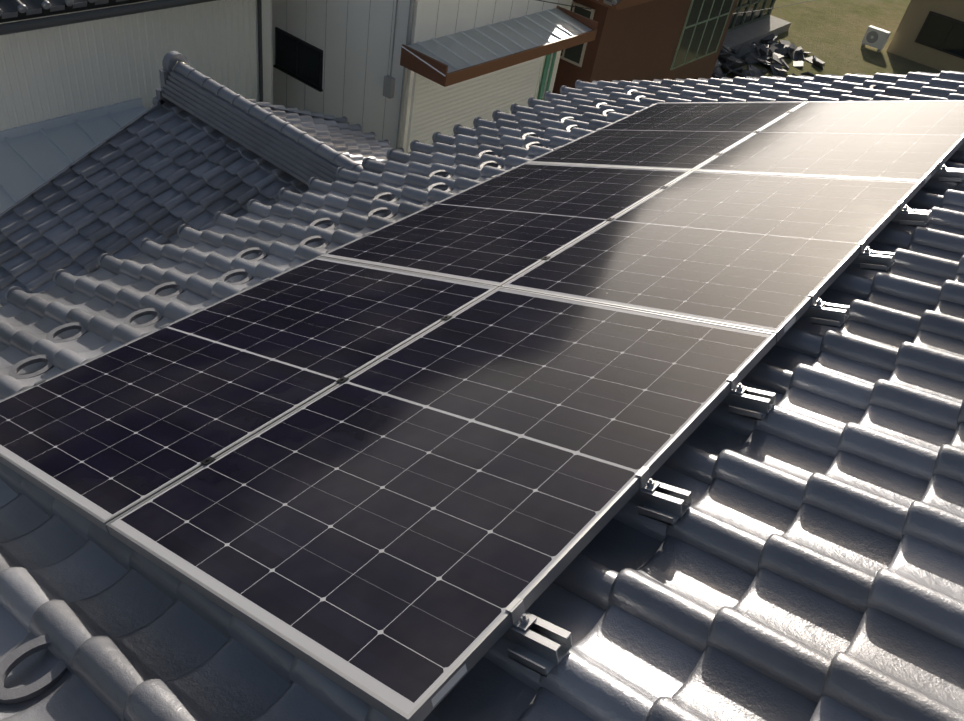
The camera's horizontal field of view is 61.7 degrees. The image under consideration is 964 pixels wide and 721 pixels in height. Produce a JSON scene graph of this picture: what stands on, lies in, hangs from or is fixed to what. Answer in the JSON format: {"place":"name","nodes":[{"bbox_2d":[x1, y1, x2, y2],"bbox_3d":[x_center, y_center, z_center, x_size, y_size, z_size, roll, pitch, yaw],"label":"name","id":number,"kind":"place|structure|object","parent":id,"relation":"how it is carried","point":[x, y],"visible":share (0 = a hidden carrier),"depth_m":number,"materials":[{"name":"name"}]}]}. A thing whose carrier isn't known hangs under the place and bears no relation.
{"place":"outdoors","nodes":[
{"label":"outdoors","id":0,"kind":"place"},
{"bbox_2d":[0,0,272,130],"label":"corrugated building walls","id":1,"kind":"structure","parent":0,"point":[55,66],"depth_m":10.60,"materials":[{"name":"white metal"}]},
{"bbox_2d":[0,0,126,18],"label":"roof tiles","id":2,"kind":"object","parent":1,"relation":"on","point":[46,5],"visible":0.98,"depth_m":9.13,"materials":[{"name":"grey ceramic"}]},
{"bbox_2d":[0,0,147,22],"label":"gutter","id":3,"kind":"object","parent":1,"relation":"on","point":[47,12],"depth_m":9.37,"materials":[{"name":"black metal"}]},
{"bbox_2d":[0,0,86,13],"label":"roof tiles","id":4,"kind":"object","parent":3,"relation":"on","point":[7,6],"visible":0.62,"depth_m":9.05,"materials":[{"name":"grey ceramic"}]},
{"bbox_2d":[597,0,616,5],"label":"brown building roof edge","id":5,"kind":"object","parent":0,"point":[614,2],"visible":1,"depth_m":13.79,"materials":[{"name":"metal"}]},
{"bbox_2d":[590,0,624,9],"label":"brown building roof deck","id":6,"kind":"structure","parent":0,"point":[613,7],"depth_m":13.87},
{"bbox_2d":[552,0,737,93],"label":"brown building walls","id":7,"kind":"structure","parent":0,"point":[649,40],"depth_m":16.28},
{"bbox_2d":[711,0,940,77],"bbox_3d":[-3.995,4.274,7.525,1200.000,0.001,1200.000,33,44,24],"label":"ground","id":8,"kind":"structure","parent":0,"point":[830,33],"depth_m":31.91,"materials":[{"name":"green plant"}]},
{"bbox_2d":[272,0,572,152],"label":"white building walls","id":9,"kind":"structure","parent":8,"relation":"on","point":[352,40],"depth_m":12.52,"materials":[{"name":"white metal"}]},
{"bbox_2d":[273,27,322,91],"bbox_3d":[-3.017,-4.937,13.223,1.160,0.660,0.060,33,44,24],"label":"window","id":10,"kind":"structure","parent":9,"relation":"in","point":[298,59],"depth_m":13.20,"materials":[{"name":"black glass"}]},
{"bbox_2d":[383,0,414,148],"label":"meter pipes","id":11,"kind":"object","parent":9,"relation":"attached to","point":[388,86],"visible":0.48,"depth_m":12.05,"materials":[{"name":"grey metal"}]},
{"bbox_2d":[406,56,544,152],"bbox_3d":[-0.095,-4.003,13.817,0.090,3.010,3.430,33,44,24],"label":"roller shutter","id":12,"kind":"object","parent":9,"relation":"attached to","point":[436,107],"visible":0.44,"depth_m":13.28,"materials":[{"name":"white metal"}]},
{"bbox_2d":[400,6,597,86],"bbox_3d":[0.365,-4.812,12.718,0.865,0.700,3.924,33,44,24],"label":"awning","id":13,"kind":"object","parent":9,"relation":"attached to","point":[451,59],"visible":1,"depth_m":12.26,"materials":[{"name":"grey metal"}]},
{"bbox_2d":[537,52,556,100],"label":"green pipes","id":14,"kind":"object","parent":9,"relation":"attached to","point":[544,76],"depth_m":14.68,"materials":[{"name":"green metal"}]},
{"bbox_2d":[537,0,812,13],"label":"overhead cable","id":15,"kind":"object","parent":9,"relation":"attached to","point":[732,13],"visible":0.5,"depth_m":18.91,"materials":[{"name":"plastic"}]},
{"bbox_2d":[720,0,790,58],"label":"glazed annex","id":16,"kind":"object","parent":8,"relation":"on","point":[747,27],"visible":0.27,"depth_m":29.73,"materials":[{"name":"grey"}]},
{"bbox_2d":[711,33,825,78],"bbox_3d":[8.907,-9.432,26.461,3.527,0.891,9.926,33,44,24],"label":"rubble pile","id":17,"kind":"object","parent":8,"relation":"on","point":[731,59],"visible":0.58,"depth_m":27.80,"materials":[{"name":"tile"}]},
{"bbox_2d":[861,25,890,51],"bbox_3d":[15.192,-12.419,31.186,0.800,0.750,0.335,33,44,24],"label":"outdoor ac unit","id":18,"kind":"object","parent":8,"relation":"on","point":[875,37],"visible":1,"depth_m":31.04,"materials":[{"name":"white metal"}]},
{"bbox_2d":[887,0,963,71],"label":"tan building","id":19,"kind":"structure","parent":0,"point":[929,33],"depth_m":30.28,"materials":[{"name":"brown paint"}]},
{"bbox_3d":[-7.752,0.934,8.322,2.250,2.820,11.200,33,44,24],"label":"lean-to walls","id":20,"kind":"object","parent":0,"visible":0},
{"bbox_2d":[0,98,146,213],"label":"lean to metal roof","id":21,"kind":"object","parent":20,"relation":"on","point":[33,156],"visible":0.31,"depth_m":10.13,"materials":[{"name":"grey metal"}]},
{"bbox_3d":[-2.612,-0.884,7.519,4.170,0.066,2.800,33,66,24],"label":"lower roof deck","id":22,"kind":"object","parent":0,"visible":0},
{"bbox_2d":[0,105,159,305],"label":"roof edge","id":23,"kind":"object","parent":22,"relation":"attached to","point":[65,171],"visible":0.1,"depth_m":8.30,"materials":[{"name":"tile"}]},
{"bbox_2d":[0,101,308,303],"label":"roof tiles","id":24,"kind":"object","parent":23,"relation":"on","point":[160,176],"visible":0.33,"depth_m":7.95,"materials":[{"name":"ceramic"}]},
{"bbox_3d":[-1.005,-1.983,9.199,4.170,0.066,2.800,33,23,24],"label":"lower roof deck","id":25,"kind":"object","parent":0,"visible":0},
{"bbox_2d":[247,99,402,163],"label":"roof tiles","id":26,"kind":"object","parent":25,"relation":"on","point":[355,143],"visible":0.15,"depth_m":10.04,"materials":[{"name":"ceramic"}]},
{"bbox_2d":[258,104,403,152],"bbox_3d":[-1.050,-2.069,9.226,4.352,0.205,2.878,33,23,24],"label":"roof edge","id":27,"kind":"object","parent":25,"relation":"attached to","point":[304,114],"visible":0.1,"depth_m":10.67,"materials":[{"name":"tile"}]},
{"bbox_2d":[152,51,362,184],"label":"roof ridge","id":28,"kind":"structure","parent":27,"relation":"on","point":[289,148],"depth_m":8.07,"materials":[{"name":"tile"}]},
{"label":"house walls","id":29,"kind":"object","parent":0,"visible":0},
{"bbox_2d":[0,74,938,307],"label":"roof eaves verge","id":30,"kind":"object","parent":29,"relation":"on","point":[101,256],"visible":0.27,"depth_m":5.72,"materials":[{"name":"tile"}]},
{"bbox_2d":[0,71,963,720],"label":"roof tiles","id":31,"kind":"object","parent":30,"relation":"on","point":[802,559],"visible":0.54,"depth_m":2.04,"materials":[{"name":"ceramic"}]},
{"bbox_2d":[0,85,884,703],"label":"snow guards","id":32,"kind":"object","parent":31,"relation":"on","point":[16,657],"visible":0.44,"depth_m":3.86,"materials":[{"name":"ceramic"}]},
{"bbox_2d":[34,111,963,676],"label":"mounting brackets","id":33,"kind":"object","parent":31,"relation":"on","point":[544,647],"visible":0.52,"depth_m":2.03,"materials":[{"name":"silver metal"}]},
{"bbox_2d":[0,256,497,532],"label":"solar panel","id":34,"kind":"object","parent":33,"relation":"on","point":[101,440],"visible":0.85,"depth_m":2.90,"materials":[{"name":"black glass"}]},
{"bbox_2d":[106,287,775,720],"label":"solar panel","id":35,"kind":"object","parent":33,"relation":"on","point":[392,535],"visible":0.96,"depth_m":2.13,"materials":[{"name":"black glass"}]},
{"bbox_2d":[320,162,691,286],"bbox_3d":[0.175,-0.763,4.207,1.135,0.035,1.722,14,34,38],"label":"solar panel","id":36,"kind":"object","parent":33,"relation":"on","point":[500,230],"visible":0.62,"depth_m":4.07,"materials":[{"name":"black glass"}]},
{"bbox_2d":[526,102,805,170],"bbox_3d":[1.257,-1.502,5.337,1.135,0.035,1.722,14,34,38],"label":"solar panel","id":37,"kind":"object","parent":33,"relation":"on","point":[692,136],"visible":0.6,"depth_m":5.23,"materials":[{"name":"black glass"}]},
{"bbox_2d":[501,170,921,341],"bbox_3d":[1.053,-0.548,3.508,1.135,0.035,1.722,14,34,38],"label":"solar panel","id":38,"kind":"object","parent":33,"relation":"on","point":[769,253],"visible":0.81,"depth_m":3.34,"materials":[{"name":"black glass"}]},
{"bbox_2d":[695,100,963,187],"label":"solar panel","id":39,"kind":"object","parent":33,"relation":"on","point":[904,140],"visible":0.81,"depth_m":4.49,"materials":[{"name":"black glass"}]}
]}

